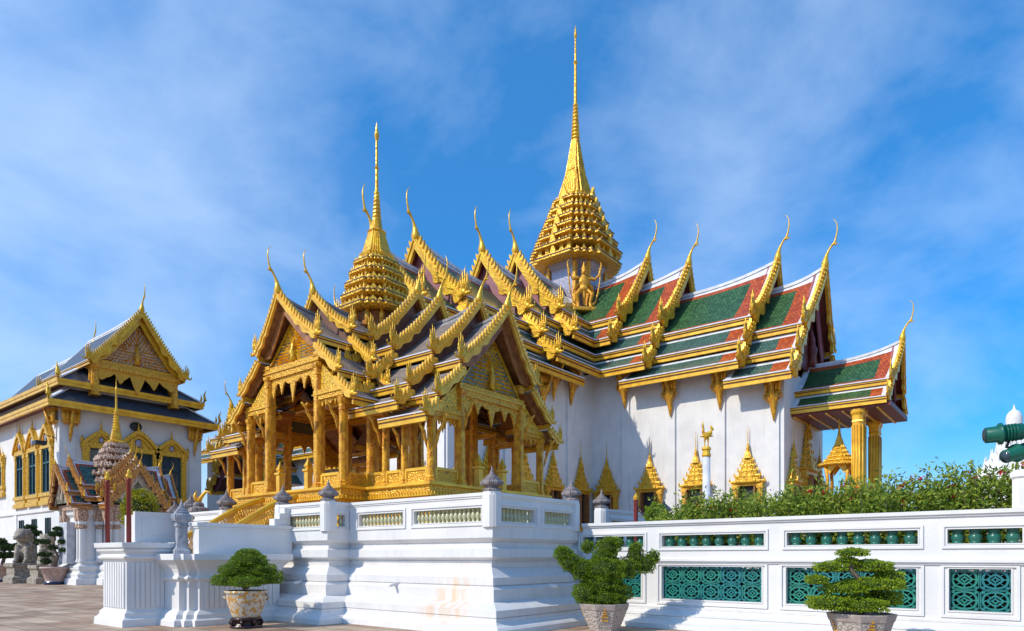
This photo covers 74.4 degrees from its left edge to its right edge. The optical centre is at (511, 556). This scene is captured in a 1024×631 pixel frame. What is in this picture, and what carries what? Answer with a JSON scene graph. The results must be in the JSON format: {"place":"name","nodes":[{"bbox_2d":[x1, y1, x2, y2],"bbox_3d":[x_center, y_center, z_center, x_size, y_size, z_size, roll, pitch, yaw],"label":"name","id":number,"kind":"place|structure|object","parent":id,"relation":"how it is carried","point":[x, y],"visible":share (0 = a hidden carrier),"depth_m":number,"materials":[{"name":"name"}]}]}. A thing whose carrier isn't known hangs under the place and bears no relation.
{"place":"outdoors","nodes":[
{"label":"outdoors","id":0,"kind":"place"},
{"bbox_2d":[13,524,42,545],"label":"bonsai tree","id":1,"kind":"object","parent":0,"point":[36,532],"visible":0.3,"depth_m":44.78,"materials":[{"name":"green plant"}]},
{"bbox_2d":[0,284,221,564],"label":"side hall","id":2,"kind":"structure","parent":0,"point":[68,404],"depth_m":49.66,"materials":[{"name":"paint"}]},
{"bbox_2d":[0,448,5,497],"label":"window","id":3,"kind":"structure","parent":2,"relation":"in","point":[2,456],"depth_m":53.21,"materials":[{"name":"gold metal"}]},
{"bbox_2d":[12,424,27,508],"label":"window","id":4,"kind":"structure","parent":2,"relation":"in","point":[19,456],"depth_m":50.72,"materials":[{"name":"gold metal"}]},
{"bbox_2d":[19,520,23,528],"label":"lower window","id":5,"kind":"structure","parent":2,"relation":"in","point":[21,523],"depth_m":50.76,"materials":[{"name":"grey glass"}]},
{"bbox_2d":[24,420,39,507],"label":"window","id":6,"kind":"structure","parent":2,"relation":"in","point":[31,451],"depth_m":48.98,"materials":[{"name":"gold metal"}]},
{"bbox_2d":[31,519,36,552],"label":"lower window","id":7,"kind":"structure","parent":2,"relation":"in","point":[33,521],"depth_m":48.78,"materials":[{"name":"grey glass"}]},
{"bbox_2d":[37,418,53,505],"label":"window","id":8,"kind":"structure","parent":2,"relation":"in","point":[46,460],"depth_m":47.24,"materials":[{"name":"gold metal"}]},
{"bbox_2d":[45,517,50,533],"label":"lower window","id":9,"kind":"structure","parent":2,"relation":"in","point":[47,520],"depth_m":47.26,"materials":[{"name":"grey glass"}]},
{"bbox_2d":[80,421,110,461],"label":"window","id":10,"kind":"structure","parent":2,"relation":"in","point":[90,446],"depth_m":47.36,"materials":[{"name":"gold metal"}]},
{"bbox_2d":[123,421,160,466],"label":"window","id":11,"kind":"structure","parent":2,"relation":"in","point":[139,441],"depth_m":49.98,"materials":[{"name":"gold metal"}]},
{"bbox_2d":[154,431,188,502],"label":"window","id":12,"kind":"structure","parent":2,"relation":"in","point":[172,454],"depth_m":51.94,"materials":[{"name":"gold metal"}]},
{"bbox_2d":[201,381,338,510],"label":"hall","id":13,"kind":"structure","parent":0,"point":[216,483],"depth_m":57.44,"materials":[{"name":"paint"}]},
{"bbox_2d":[0,569,1006,630],"bbox_3d":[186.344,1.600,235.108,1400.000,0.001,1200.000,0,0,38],"label":"ground","id":14,"kind":"structure","parent":0,"point":[32,607],"depth_m":17.81,"materials":[{"name":"beige stone"}]},
{"bbox_2d":[0,564,5,581],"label":"potted plant tub","id":15,"kind":"object","parent":14,"relation":"on","point":[2,571],"visible":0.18,"depth_m":42.65,"materials":[{"name":"ceramic"}]},
{"bbox_2d":[0,538,14,564],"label":"bonsai tree","id":16,"kind":"object","parent":15,"relation":"on","point":[5,545],"visible":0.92,"depth_m":42.78,"materials":[{"name":"green plant"}]},
{"bbox_2d":[3,529,44,583],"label":"stone lion","id":17,"kind":"object","parent":14,"relation":"on","point":[17,571],"visible":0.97,"depth_m":41.02},
{"bbox_2d":[27,534,59,583],"bbox_3d":[-27.947,0.102,40.523,1.686,2.995,1.612,0,0,38],"label":"stone lion","id":18,"kind":"object","parent":14,"relation":"on","point":[36,576],"visible":0.41,"depth_m":40.00},
{"bbox_2d":[39,567,68,584],"bbox_3d":[-26.445,1.085,39.000,1.475,1.030,1.453,0,0,38],"label":"potted plant tub","id":19,"kind":"object","parent":14,"relation":"on","point":[54,575],"visible":0.98,"depth_m":38.55,"materials":[{"name":"ceramic"}]},
{"bbox_2d":[35,526,65,566],"bbox_3d":[-26.468,-0.601,39.001,2.138,2.407,0.858,0,0,2],"label":"bonsai tree","id":20,"kind":"object","parent":19,"relation":"on","point":[55,532],"visible":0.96,"depth_m":38.87,"materials":[{"name":"green plant"}]},
{"bbox_2d":[47,380,179,584],"bbox_3d":[-24.207,-4.700,41.261,7.113,12.600,6.913,0,0,38],"label":"gate shrine","id":21,"kind":"object","parent":14,"relation":"on","point":[76,499],"visible":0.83,"depth_m":39.03,"materials":[{"name":"paint"}]},
{"bbox_2d":[59,522,75,563],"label":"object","id":22,"kind":"structure","parent":21,"relation":"in","point":[69,530],"depth_m":38.86,"materials":[{"name":"paint"}]},
{"bbox_2d":[118,487,161,542],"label":"yellow shrub","id":23,"kind":"object","parent":14,"relation":"on","point":[140,502],"visible":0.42,"depth_m":32.56,"materials":[{"name":"green plant"}]},
{"bbox_2d":[94,494,298,627],"bbox_3d":[-7.918,-0.129,17.813,4.060,3.457,5.163,0,0,38],"label":"stairway","id":24,"kind":"object","parent":14,"relation":"on","point":[152,584],"visible":0.85,"depth_m":15.94,"materials":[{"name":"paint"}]},
{"bbox_2d":[104,471,110,542],"bbox_3d":[-9.705,-1.200,16.190,0.140,1.740,0.133,0,0,38],"label":"marker pole","id":25,"kind":"object","parent":24,"relation":"on","point":[107,477],"visible":0.95,"depth_m":16.15,"materials":[{"name":"red metal"}]},
{"bbox_2d":[125,469,131,541],"bbox_3d":[-8.963,-1.200,15.781,0.140,1.740,0.133,0,0,38],"label":"marker pole","id":26,"kind":"object","parent":24,"relation":"on","point":[128,475],"visible":0.94,"depth_m":15.74,"materials":[{"name":"red metal"}]},
{"bbox_2d":[125,515,137,542],"bbox_3d":[-9.028,-0.670,16.171,0.520,0.660,0.270,0,0,38],"label":"white board","id":27,"kind":"object","parent":24,"relation":"on","point":[131,527],"visible":0.25,"depth_m":15.99,"materials":[{"name":"paint"}]},
{"bbox_2d":[133,511,174,542],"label":"wall","id":28,"kind":"structure","parent":24,"relation":"on","point":[153,527],"depth_m":16.02,"materials":[{"name":"paint"}]},
{"bbox_2d":[188,490,210,548],"bbox_3d":[-9.969,-0.259,21.484,0.592,3.717,0.540,0,0,38],"label":"gilded stone ornament","id":29,"kind":"object","parent":14,"relation":"on","point":[198,505],"visible":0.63,"depth_m":21.38,"materials":[{"name":"gold metal"}]},
{"bbox_2d":[223,589,269,628],"bbox_3d":[-6.026,1.180,15.300,0.940,0.840,0.940,0,0,38],"label":"porcelain pot","id":30,"kind":"object","parent":14,"relation":"on","point":[246,607],"visible":1,"depth_m":15.01,"materials":[{"name":"ceramic"}]},
{"bbox_2d":[209,548,284,590],"bbox_3d":[-6.051,0.287,15.339,1.743,0.995,1.340,0,0,38],"label":"bonsai tree","id":31,"kind":"object","parent":30,"relation":"on","point":[245,569],"visible":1,"depth_m":15.06,"materials":[{"name":"green plant"}]},
{"bbox_2d":[219,486,303,506],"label":"boundary wall","id":32,"kind":"structure","parent":14,"relation":"on","point":[293,488],"depth_m":47.06,"materials":[{"name":"paint"}]},
{"bbox_2d":[166,467,741,630],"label":"stone terrace","id":33,"kind":"structure","parent":14,"relation":"on","point":[492,570],"depth_m":15.95,"materials":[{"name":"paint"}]},
{"bbox_2d":[203,123,563,526],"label":"golden pavilion","id":34,"kind":"structure","parent":33,"relation":"on","point":[376,370],"depth_m":20.88,"materials":[{"name":"metal"}]},
{"bbox_2d":[580,603,628,630],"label":"stone pot","id":35,"kind":"object","parent":14,"relation":"on","point":[604,617],"visible":0.88,"depth_m":14.24,"materials":[{"name":"stone"}]},
{"bbox_2d":[552,535,660,604],"bbox_3d":[2.041,0.347,14.590,2.296,1.634,0.981,0,0,13],"label":"topiary bush","id":36,"kind":"object","parent":35,"relation":"on","point":[603,572],"visible":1,"depth_m":14.42,"materials":[{"name":"green plant"}]},
{"bbox_2d":[633,493,644,540],"bbox_3d":[3.825,-0.100,18.915,0.852,3.400,0.158,0,0,3],"label":"marker pole","id":37,"kind":"object","parent":14,"relation":"on","point":[636,499],"visible":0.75,"depth_m":18.89,"materials":[{"name":"red metal"}]},
{"bbox_2d":[642,501,666,520],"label":"round shrub","id":38,"kind":"object","parent":14,"relation":"on","point":[649,512],"visible":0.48,"depth_m":18.21,"materials":[{"name":"green plant"}]},
{"bbox_2d":[700,422,713,508],"bbox_3d":[8.083,-2.030,28.046,0.600,7.259,0.600,0,0,38],"label":"bird pillar","id":39,"kind":"object","parent":14,"relation":"on","point":[706,454],"visible":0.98,"depth_m":27.92,"materials":[{"name":"white paint"}]},
{"bbox_2d":[579,469,1023,630],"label":"balustrade wall","id":40,"kind":"structure","parent":14,"relation":"on","point":[933,557],"depth_m":13.71,"materials":[{"name":"paint"}]},
{"bbox_2d":[622,569,1010,611],"bbox_3d":[8.259,0.960,14.445,13.000,1.280,2.900,0,0,38],"label":"planting bed","id":41,"kind":"object","parent":14,"relation":"on","point":[911,581],"depth_m":13.50,"materials":[{"name":"ceramic"}]},
{"bbox_2d":[646,495,729,569],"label":"flowering shrub","id":42,"kind":"object","parent":41,"relation":"on","point":[677,516],"visible":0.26,"depth_m":16.66,"materials":[{"name":"green plant"}]},
{"bbox_2d":[673,485,757,569],"bbox_3d":[4.917,-0.110,16.778,2.278,3.433,1.750,0,0,38],"label":"flowering shrub","id":43,"kind":"object","parent":41,"relation":"on","point":[716,502],"visible":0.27,"depth_m":16.51,"materials":[{"name":"green plant"}]},
{"bbox_2d":[707,482,788,568],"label":"flowering shrub","id":44,"kind":"object","parent":41,"relation":"on","point":[731,501],"visible":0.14,"depth_m":16.54,"materials":[{"name":"green plant"}]},
{"bbox_2d":[736,476,835,570],"bbox_3d":[6.209,-0.159,15.329,2.240,3.531,1.753,0,0,38],"label":"flowering shrub","id":45,"kind":"object","parent":41,"relation":"on","point":[793,502],"visible":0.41,"depth_m":15.16,"materials":[{"name":"green plant"}]},
{"bbox_2d":[768,468,874,570],"bbox_3d":[6.915,-0.241,15.195,2.345,3.695,1.722,0,0,38],"label":"flowering shrub","id":46,"kind":"object","parent":41,"relation":"on","point":[826,495],"visible":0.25,"depth_m":14.87,"materials":[{"name":"green plant"}]},
{"bbox_2d":[810,466,913,544],"bbox_3d":[7.747,-0.172,15.012,2.288,3.557,1.659,0,0,38],"label":"flowering shrub","id":47,"kind":"object","parent":41,"relation":"on","point":[855,492],"visible":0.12,"depth_m":14.81,"materials":[{"name":"green plant"}]},
{"bbox_2d":[840,462,957,569],"bbox_3d":[7.984,-0.161,13.913,2.288,3.533,1.689,0,0,38],"label":"flowering shrub","id":48,"kind":"object","parent":41,"relation":"on","point":[881,496],"visible":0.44,"depth_m":13.70,"materials":[{"name":"green plant"}]},
{"bbox_2d":[879,463,996,572],"bbox_3d":[8.648,-0.160,13.848,2.247,3.532,1.653,0,0,38],"label":"flowering shrub","id":49,"kind":"object","parent":41,"relation":"on","point":[934,483],"visible":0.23,"depth_m":13.53,"materials":[{"name":"green plant"}]},
{"bbox_2d":[917,456,1021,572],"bbox_3d":[9.386,-0.271,13.724,2.370,3.754,1.631,0,0,38],"label":"flowering shrub","id":50,"kind":"object","parent":41,"relation":"on","point":[999,494],"visible":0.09,"depth_m":13.49,"materials":[{"name":"green plant"}]},
{"bbox_2d":[939,459,1023,572],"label":"flowering shrub","id":51,"kind":"object","parent":41,"relation":"on","point":[996,483],"visible":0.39,"depth_m":12.91,"materials":[{"name":"green plant"}]},
{"bbox_2d":[826,611,896,630],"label":"stone pot","id":52,"kind":"object","parent":14,"relation":"on","point":[857,621],"visible":0.98,"depth_m":10.97,"materials":[{"name":"stone"}]},
{"bbox_2d":[802,546,907,614],"bbox_3d":[5.740,0.399,11.237,1.666,1.150,1.024,0,0,3],"label":"bonsai tree","id":53,"kind":"object","parent":52,"relation":"on","point":[880,584],"visible":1,"depth_m":11.12,"materials":[{"name":"green plant"}]},
{"bbox_2d":[977,405,1023,542],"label":"white stupa","id":54,"kind":"object","parent":14,"relation":"on","point":[1013,415],"visible":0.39,"depth_m":111.18,"materials":[{"name":"paint"}]},
{"bbox_2d":[982,423,1023,462],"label":"floodlight","id":55,"kind":"object","parent":14,"relation":"on","point":[1000,433],"visible":1,"depth_m":11.69,"materials":[{"name":"green metal"}]},
{"bbox_2d":[0,0,1023,507],"label":"sky","id":56,"kind":"structure","parent":0,"point":[165,146],"materials":[{"name":"blue"}]},
{"bbox_2d":[336,25,915,570],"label":"throne hall","id":57,"kind":"structure","parent":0,"point":[644,375],"depth_m":46.23,"materials":[{"name":"paint"}]},
{"bbox_2d":[481,446,487,486],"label":"window","id":58,"kind":"structure","parent":57,"relation":"in","point":[485,461],"depth_m":40.43,"materials":[{"name":"gold metal"}]},
{"bbox_2d":[511,454,534,481],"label":"window","id":59,"kind":"structure","parent":57,"relation":"in","point":[527,476],"depth_m":43.47,"materials":[{"name":"gold metal"}]},
{"bbox_2d":[544,450,564,523],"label":"window","id":60,"kind":"structure","parent":57,"relation":"in","point":[552,486],"depth_m":45.90,"materials":[{"name":"gold metal"}]},
{"bbox_2d":[573,456,591,531],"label":"window","id":61,"kind":"structure","parent":57,"relation":"in","point":[580,481],"depth_m":48.81,"materials":[{"name":"gold metal"}]},
{"bbox_2d":[591,441,620,522],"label":"window","id":62,"kind":"structure","parent":57,"relation":"in","point":[609,490],"depth_m":49.41,"materials":[{"name":"gold metal"}]},
{"bbox_2d":[633,441,664,512],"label":"window","id":63,"kind":"structure","parent":57,"relation":"in","point":[650,486],"depth_m":47.39,"materials":[{"name":"gold metal"}]},
{"bbox_2d":[678,436,712,511],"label":"window","id":64,"kind":"structure","parent":57,"relation":"in","point":[694,478],"depth_m":45.33,"materials":[{"name":"gold metal"}]},
{"bbox_2d":[729,432,765,515],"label":"window","id":65,"kind":"structure","parent":57,"relation":"in","point":[748,476],"depth_m":43.06,"materials":[{"name":"gold metal"}]},
{"bbox_2d":[786,433,802,502],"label":"window","id":66,"kind":"structure","parent":57,"relation":"in","point":[793,464],"depth_m":42.77,"materials":[{"name":"gold metal"}]},
{"bbox_2d":[799,424,819,504],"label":"door","id":67,"kind":"structure","parent":57,"relation":"in","point":[808,464],"depth_m":44.90,"materials":[{"name":"gold metal"}]},
{"bbox_2d":[817,437,825,494],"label":"window","id":68,"kind":"structure","parent":57,"relation":"in","point":[820,474],"depth_m":47.76,"materials":[{"name":"gold metal"}]},
{"bbox_2d":[818,418,850,509],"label":"spired throne frame","id":69,"kind":"object","parent":57,"relation":"on","point":[837,459],"visible":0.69,"depth_m":42.43,"materials":[{"name":"gold metal"}]}
]}

